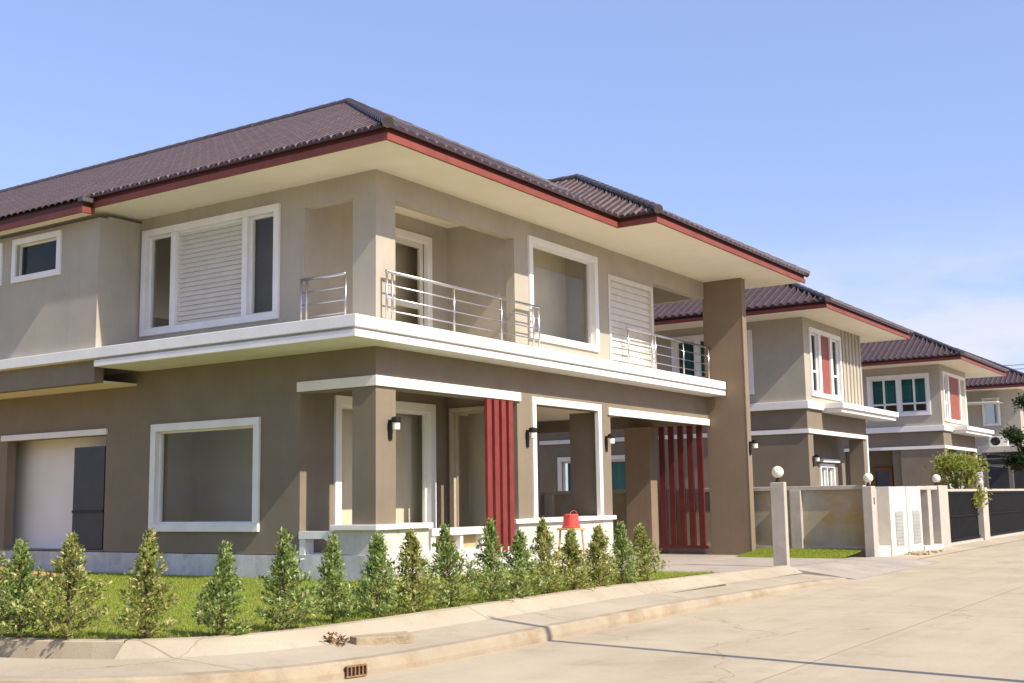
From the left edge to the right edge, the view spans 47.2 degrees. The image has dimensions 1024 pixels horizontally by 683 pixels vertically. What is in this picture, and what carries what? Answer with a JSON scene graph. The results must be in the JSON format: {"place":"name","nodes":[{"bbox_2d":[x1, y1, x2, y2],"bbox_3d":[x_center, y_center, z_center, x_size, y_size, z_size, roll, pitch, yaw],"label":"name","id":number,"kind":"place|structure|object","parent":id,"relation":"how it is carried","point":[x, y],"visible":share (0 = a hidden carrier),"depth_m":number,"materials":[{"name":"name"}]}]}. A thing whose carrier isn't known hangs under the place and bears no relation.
{"place":"outdoors","nodes":[
{"label":"outdoors","id":0,"kind":"place"},
{"bbox_2d":[0,98,809,580],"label":"house","id":1,"kind":"structure","parent":0,"point":[354,324],"depth_m":22.02,"materials":[{"name":"paint"}]},
{"bbox_2d":[0,243,3,285],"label":"window","id":2,"kind":"structure","parent":1,"relation":"in","point":[1,244],"depth_m":23.08,"materials":[{"name":"white paint"}]},
{"bbox_2d":[11,229,61,283],"bbox_3d":[-9.068,-1.610,22.550,1.520,0.860,0.220,-6,-9,33],"label":"window","id":3,"kind":"structure","parent":1,"relation":"in","point":[52,236],"depth_m":22.53,"materials":[{"name":"white paint"}]},
{"bbox_2d":[72,446,105,549],"bbox_3d":[-8.126,2.999,22.523,0.920,1.950,0.070,-6,-9,33],"label":"side door","id":4,"kind":"structure","parent":1,"relation":"in","point":[89,462],"depth_m":22.49,"materials":[{"name":"black metal"}]},
{"bbox_2d":[148,417,260,531],"bbox_3d":[-5.404,2.377,20.732,2.780,1.940,0.210,-6,-9,33],"label":"window","id":5,"kind":"structure","parent":1,"relation":"in","point":[157,432],"depth_m":20.79,"materials":[{"name":"white paint"}]},
{"bbox_2d":[139,203,280,336],"bbox_3d":[-5.451,-1.231,21.214,3.580,2.020,0.210,-6,-9,33],"label":"window","id":6,"kind":"structure","parent":1,"relation":"in","point":[212,262],"depth_m":21.19,"materials":[{"name":"white paint"}]},
{"bbox_2d":[333,395,436,530],"bbox_3d":[-2.317,2.387,21.308,0.210,2.640,2.840,-6,-9,33],"label":"window","id":7,"kind":"structure","parent":1,"relation":"in","point":[428,411],"depth_m":22.23,"materials":[{"name":"white paint"}]},
{"bbox_2d":[395,227,432,327],"bbox_3d":[-1.991,-0.902,22.245,0.160,2.400,1.390,-6,-9,33],"label":"balcony door","id":8,"kind":"structure","parent":1,"relation":"in","point":[405,236],"depth_m":22.66,"materials":[{"name":"white paint"}]},
{"bbox_2d":[449,406,483,527],"bbox_3d":[-0.679,2.549,22.508,1.140,2.590,0.210,-6,-9,33],"label":"window","id":9,"kind":"structure","parent":1,"relation":"in","point":[454,442],"depth_m":22.76,"materials":[{"name":"white wood"}]},
{"bbox_2d":[527,235,599,351],"bbox_3d":[1.013,-0.918,23.926,0.210,2.050,2.710,-6,-9,33],"label":"window","id":10,"kind":"structure","parent":1,"relation":"in","point":[591,262],"depth_m":24.31,"materials":[{"name":"white paint"}]},
{"bbox_2d":[0,574,837,675],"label":"pavement","id":11,"kind":"structure","parent":0,"point":[103,667],"depth_m":11.00,"materials":[{"name":"concrete"}]},
{"bbox_2d":[0,636,128,658],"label":"ramp","id":12,"kind":"structure","parent":11,"relation":"on","point":[41,648],"depth_m":10.72,"materials":[{"name":"concrete"}]},
{"bbox_2d":[323,631,349,646],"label":"dry twigs","id":13,"kind":"object","parent":11,"relation":"on","point":[330,639],"visible":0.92,"depth_m":11.28,"materials":[{"name":"brown plant"}]},
{"bbox_2d":[350,631,413,644],"bbox_3d":[-1.271,2.912,11.474,0.649,0.104,0.280,3,-9,-29],"label":"concrete slab","id":14,"kind":"object","parent":11,"relation":"on","point":[399,637],"depth_m":11.37,"materials":[{"name":"beige concrete"}]},
{"bbox_2d":[114,565,802,658],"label":"sidewalk","id":15,"kind":"structure","parent":11,"relation":"on","point":[148,648],"depth_m":12.53,"materials":[{"name":"concrete"}]},
{"bbox_2d":[674,584,725,592],"bbox_3d":[2.727,3.756,17.623,0.025,0.066,2.350,-6,-9,33],"label":"pavement joint","id":16,"kind":"object","parent":11,"relation":"on","point":[706,587],"visible":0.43,"depth_m":18.05,"materials":[{"name":"concrete"}]},
{"bbox_2d":[0,547,863,638],"bbox_3d":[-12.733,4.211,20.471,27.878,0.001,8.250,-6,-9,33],"label":"lawn","id":17,"kind":"structure","parent":0,"point":[162,622],"depth_m":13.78,"materials":[{"name":"green plant"}]},
{"bbox_2d":[0,550,30,634],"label":"shrub","id":18,"kind":"object","parent":17,"relation":"on","point":[4,619],"visible":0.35,"depth_m":11.25,"materials":[{"name":"green plant"}]},
{"bbox_2d":[0,537,57,637],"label":"shrub","id":19,"kind":"object","parent":17,"relation":"on","point":[23,575],"visible":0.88,"depth_m":11.01,"materials":[{"name":"green plant"}]},
{"bbox_2d":[0,566,58,580],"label":"bare soil","id":20,"kind":"structure","parent":17,"relation":"on","point":[44,574],"depth_m":20.78,"materials":[{"name":"brown soil"}]},
{"bbox_2d":[12,531,118,638],"bbox_3d":[-4.113,2.275,10.897,0.846,1.048,0.749,-1,-8,-1],"label":"shrub","id":21,"kind":"object","parent":17,"relation":"on","point":[64,564],"visible":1,"depth_m":10.86,"materials":[{"name":"green plant"}]},
{"bbox_2d":[105,527,179,638],"bbox_3d":[-3.402,2.258,10.904,0.651,1.064,0.578,4,-9,-30],"label":"shrub","id":22,"kind":"object","parent":17,"relation":"on","point":[144,564],"visible":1,"depth_m":10.86,"materials":[{"name":"green plant"}]},
{"bbox_2d":[182,540,255,635],"bbox_3d":[-2.758,2.354,11.084,0.593,0.960,0.506,-8,-10,41],"label":"shrub","id":23,"kind":"object","parent":17,"relation":"on","point":[223,572],"visible":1,"depth_m":11.01,"materials":[{"name":"green plant"}]},
{"bbox_2d":[252,527,325,629],"bbox_3d":[-2.235,2.333,11.507,0.745,1.041,0.654,-5,-9,27],"label":"shrub","id":24,"kind":"object","parent":17,"relation":"on","point":[284,551],"visible":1,"depth_m":11.45,"materials":[{"name":"green plant"}]},
{"bbox_2d":[301,532,360,619],"bbox_3d":[-1.867,2.465,12.200,0.537,0.952,0.708,5,-10,-37],"label":"shrub","id":25,"kind":"object","parent":17,"relation":"on","point":[332,574],"visible":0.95,"depth_m":12.16,"materials":[{"name":"green plant"}]},
{"bbox_2d":[349,529,403,616],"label":"shrub","id":26,"kind":"object","parent":17,"relation":"on","point":[377,558],"visible":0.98,"depth_m":12.61,"materials":[{"name":"green plant"}]},
{"bbox_2d":[380,527,444,612],"bbox_3d":[-1.148,2.572,13.169,0.743,0.978,0.837,-7,-7,38],"label":"shrub","id":27,"kind":"object","parent":17,"relation":"on","point":[411,548],"visible":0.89,"depth_m":13.09,"materials":[{"name":"green plant"}]},
{"bbox_2d":[411,523,483,606],"bbox_3d":[-0.740,2.626,13.696,0.893,1.000,0.793,-2,-7,-23],"label":"shrub","id":28,"kind":"object","parent":17,"relation":"on","point":[446,551],"visible":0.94,"depth_m":13.63,"materials":[{"name":"green plant"}]},
{"bbox_2d":[465,518,525,601],"bbox_3d":[-0.211,2.684,14.390,0.738,1.055,0.708,3,-9,-29],"label":"shrub","id":29,"kind":"object","parent":17,"relation":"on","point":[491,557],"visible":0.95,"depth_m":14.35,"materials":[{"name":"green plant"}]},
{"bbox_2d":[492,529,551,596],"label":"shrub","id":30,"kind":"object","parent":17,"relation":"on","point":[520,554],"visible":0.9,"depth_m":14.82,"materials":[{"name":"green plant"}]},
{"bbox_2d":[526,516,568,593],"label":"shrub","id":31,"kind":"object","parent":17,"relation":"on","point":[543,539],"visible":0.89,"depth_m":15.43,"materials":[{"name":"green plant"}]},
{"bbox_2d":[552,528,596,590],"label":"shrub","id":32,"kind":"object","parent":17,"relation":"on","point":[569,548],"visible":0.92,"depth_m":15.98,"materials":[{"name":"green plant"}]},
{"bbox_2d":[580,524,618,586],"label":"shrub","id":33,"kind":"object","parent":17,"relation":"on","point":[601,566],"visible":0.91,"depth_m":16.58,"materials":[{"name":"green plant"}]},
{"bbox_2d":[607,521,647,582],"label":"shrub","id":34,"kind":"object","parent":17,"relation":"on","point":[621,552],"visible":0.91,"depth_m":17.16,"materials":[{"name":"green plant"}]},
{"bbox_2d":[623,521,669,580],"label":"shrub","id":35,"kind":"object","parent":17,"relation":"on","point":[642,547],"visible":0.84,"depth_m":17.79,"materials":[{"name":"green plant"}]},
{"bbox_2d":[540,485,865,560],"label":"boundary wall","id":36,"kind":"structure","parent":17,"relation":"on","point":[825,517],"depth_m":28.25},
{"bbox_2d":[0,0,1023,490],"label":"sky","id":37,"kind":"structure","parent":0,"point":[874,149],"materials":[{"name":"blue"}]},
{"bbox_2d":[441,570,685,587],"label":"lawn","id":38,"kind":"structure","parent":0,"point":[579,570],"depth_m":19.57,"materials":[{"name":"plant"}]},
{"bbox_2d":[317,539,1023,682],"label":"road","id":39,"kind":"structure","parent":0,"point":[955,617],"depth_m":12.46,"materials":[{"name":"concrete"}]},
{"bbox_2d":[0,577,846,682],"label":"kerb","id":40,"kind":"structure","parent":39,"relation":"on","point":[321,671],"depth_m":11.24,"materials":[{"name":"beige concrete"}]},
{"bbox_2d":[345,663,366,677],"bbox_3d":[-1.384,2.916,10.392,0.228,0.105,0.040,6,-11,-43],"label":"kerb drain","id":41,"kind":"object","parent":40,"relation":"attached to","point":[357,670],"visible":1,"depth_m":10.37,"materials":[{"name":"brown metal"}]},
{"bbox_2d":[948,489,982,545],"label":"black gate","id":42,"kind":"structure","parent":39,"relation":"on","point":[963,517],"depth_m":34.89,"materials":[{"name":"black metal"}]},
{"bbox_2d":[987,489,1023,538],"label":"black gate","id":43,"kind":"structure","parent":39,"relation":"on","point":[1006,511],"depth_m":40.04,"materials":[{"name":"black metal"}]},
{"bbox_2d":[539,283,913,490],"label":"house","id":44,"kind":"structure","parent":0,"point":[809,411],"depth_m":36.67,"materials":[{"name":"paint"}]},
{"bbox_2d":[557,455,625,490],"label":"window","id":45,"kind":"structure","parent":44,"relation":"in","point":[617,461],"depth_m":39.07,"materials":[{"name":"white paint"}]},
{"bbox_2d":[671,330,753,393],"bbox_3d":[6.419,0.769,37.324,2.760,2.010,0.390,-6,-9,33],"label":"window","id":46,"kind":"structure","parent":44,"relation":"in","point":[697,339],"depth_m":37.69,"materials":[{"name":"white paint"}]},
{"bbox_2d":[808,327,843,401],"bbox_3d":[9.829,0.764,37.226,0.350,2.130,3.000,-6,-9,33],"label":"window","id":47,"kind":"structure","parent":44,"relation":"in","point":[822,376],"depth_m":37.17,"materials":[{"name":"white paint"}]},
{"bbox_2d":[819,463,835,485],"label":"window","id":48,"kind":"structure","parent":44,"relation":"in","point":[825,470],"depth_m":39.20,"materials":[{"name":"white paint"}]},
{"bbox_2d":[563,553,940,579],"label":"driveway","id":49,"kind":"structure","parent":0,"point":[855,568],"depth_m":24.09,"materials":[{"name":"concrete"}]},
{"bbox_2d":[557,528,585,568],"bbox_3d":[1.123,3.895,22.096,0.424,0.762,0.424,-6,-9,33],"label":"stool","id":50,"kind":"object","parent":49,"relation":"on","point":[583,542],"visible":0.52,"depth_m":22.07,"materials":[{"name":"beige wood"}]},
{"bbox_2d":[562,510,579,527],"bbox_3d":[1.115,3.356,22.169,0.360,0.326,0.356,-6,-9,33],"label":"bucket","id":51,"kind":"object","parent":50,"relation":"on","point":[570,520],"visible":0.99,"depth_m":22.04,"materials":[{"name":"red plastic"}]},
{"bbox_2d":[770,466,789,565],"bbox_3d":[5.148,3.417,22.560,0.280,2.034,0.230,-6,-9,33],"label":"gate post","id":52,"kind":"object","parent":49,"relation":"on","point":[779,515],"visible":0.91,"depth_m":22.50,"materials":[{"name":"white concrete"}]},
{"bbox_2d":[862,473,878,557],"bbox_3d":[8.313,4.112,27.214,0.237,2.120,0.320,-6,-9,33],"label":"gate post","id":53,"kind":"object","parent":49,"relation":"on","point":[870,520],"visible":0.98,"depth_m":27.10,"materials":[{"name":"white concrete"}]},
{"bbox_2d":[738,549,861,558],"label":"lawn","id":54,"kind":"structure","parent":0,"point":[809,556],"depth_m":26.88,"materials":[{"name":"plant"}]},
{"bbox_2d":[843,331,1008,488],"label":"house","id":55,"kind":"structure","parent":0,"point":[916,381],"depth_m":50.07,"materials":[{"name":"paint"}]},
{"bbox_2d":[866,373,930,415],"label":"window","id":56,"kind":"structure","parent":55,"relation":"in","point":[903,389],"depth_m":50.23,"materials":[{"name":"white paint"}]},
{"bbox_2d":[941,371,967,424],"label":"window","id":57,"kind":"structure","parent":55,"relation":"in","point":[951,387],"depth_m":51.03,"materials":[{"name":"white paint"}]},
{"bbox_2d":[887,534,1023,558],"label":"verge","id":58,"kind":"structure","parent":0,"point":[970,545],"depth_m":33.22,"materials":[{"name":"concrete"}]},
{"bbox_2d":[905,550,943,555],"bbox_3d":[10.466,5.346,29.709,0.459,0.135,2.420,-6,-9,33],"label":"rubble","id":59,"kind":"object","parent":58,"relation":"on","point":[921,552],"visible":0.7,"depth_m":29.19,"materials":[{"name":"stone"}]},
{"bbox_2d":[927,474,950,546],"bbox_3d":[11.862,4.766,32.645,0.350,2.130,1.000,-6,-9,33],"label":"gate post","id":60,"kind":"object","parent":58,"relation":"on","point":[940,516],"visible":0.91,"depth_m":32.29,"materials":[{"name":"white concrete"}]},
{"bbox_2d":[975,478,990,539],"bbox_3d":[14.774,5.352,36.944,0.300,2.110,0.750,-6,-9,33],"label":"gate post","id":61,"kind":"object","parent":58,"relation":"on","point":[984,525],"visible":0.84,"depth_m":36.64,"materials":[{"name":"white concrete"}]},
{"label":"yard ground","id":62,"kind":"structure","parent":0,"visible":0},
{"bbox_2d":[875,487,923,556],"bbox_3d":[9.279,4.489,29.030,0.745,1.770,3.790,-6,-9,33],"label":"meter cabinet","id":63,"kind":"object","parent":62,"relation":"on","point":[899,521],"visible":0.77,"depth_m":28.73,"materials":[{"name":"white metal"}]},
{"bbox_2d":[896,486,943,550],"bbox_3d":[10.905,4.781,31.457,0.750,1.790,1.980,-6,-9,33],"label":"bin niche","id":64,"kind":"object","parent":62,"relation":"on","point":[927,519],"visible":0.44,"depth_m":31.34,"materials":[{"name":"beige paint"}]},
{"bbox_2d":[876,347,1023,488],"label":"house","id":65,"kind":"structure","parent":62,"relation":"on","point":[1001,392],"depth_m":62.79,"materials":[{"name":"paint"}]},
{"bbox_2d":[981,397,1000,425],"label":"window","id":66,"kind":"structure","parent":65,"relation":"in","point":[985,423],"depth_m":63.15,"materials":[{"name":"white paint"}]},
{"bbox_2d":[989,436,1008,445],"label":"air conditioner","id":67,"kind":"object","parent":65,"relation":"on","point":[996,441],"visible":0.77,"depth_m":56.86,"materials":[{"name":"white metal"}]},
{"bbox_2d":[924,447,992,507],"bbox_3d":[13.998,4.787,36.786,2.028,2.952,2.229,-6,-9,33],"label":"garden tree","id":68,"kind":"object","parent":62,"relation":"on","point":[949,465],"visible":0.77,"depth_m":36.61,"materials":[{"name":"green plant"}]},
{"bbox_2d":[998,393,1023,471],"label":"garden tree","id":69,"kind":"object","parent":62,"relation":"on","point":[1015,434],"visible":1,"depth_m":53.69,"materials":[{"name":"green plant"}]}
]}

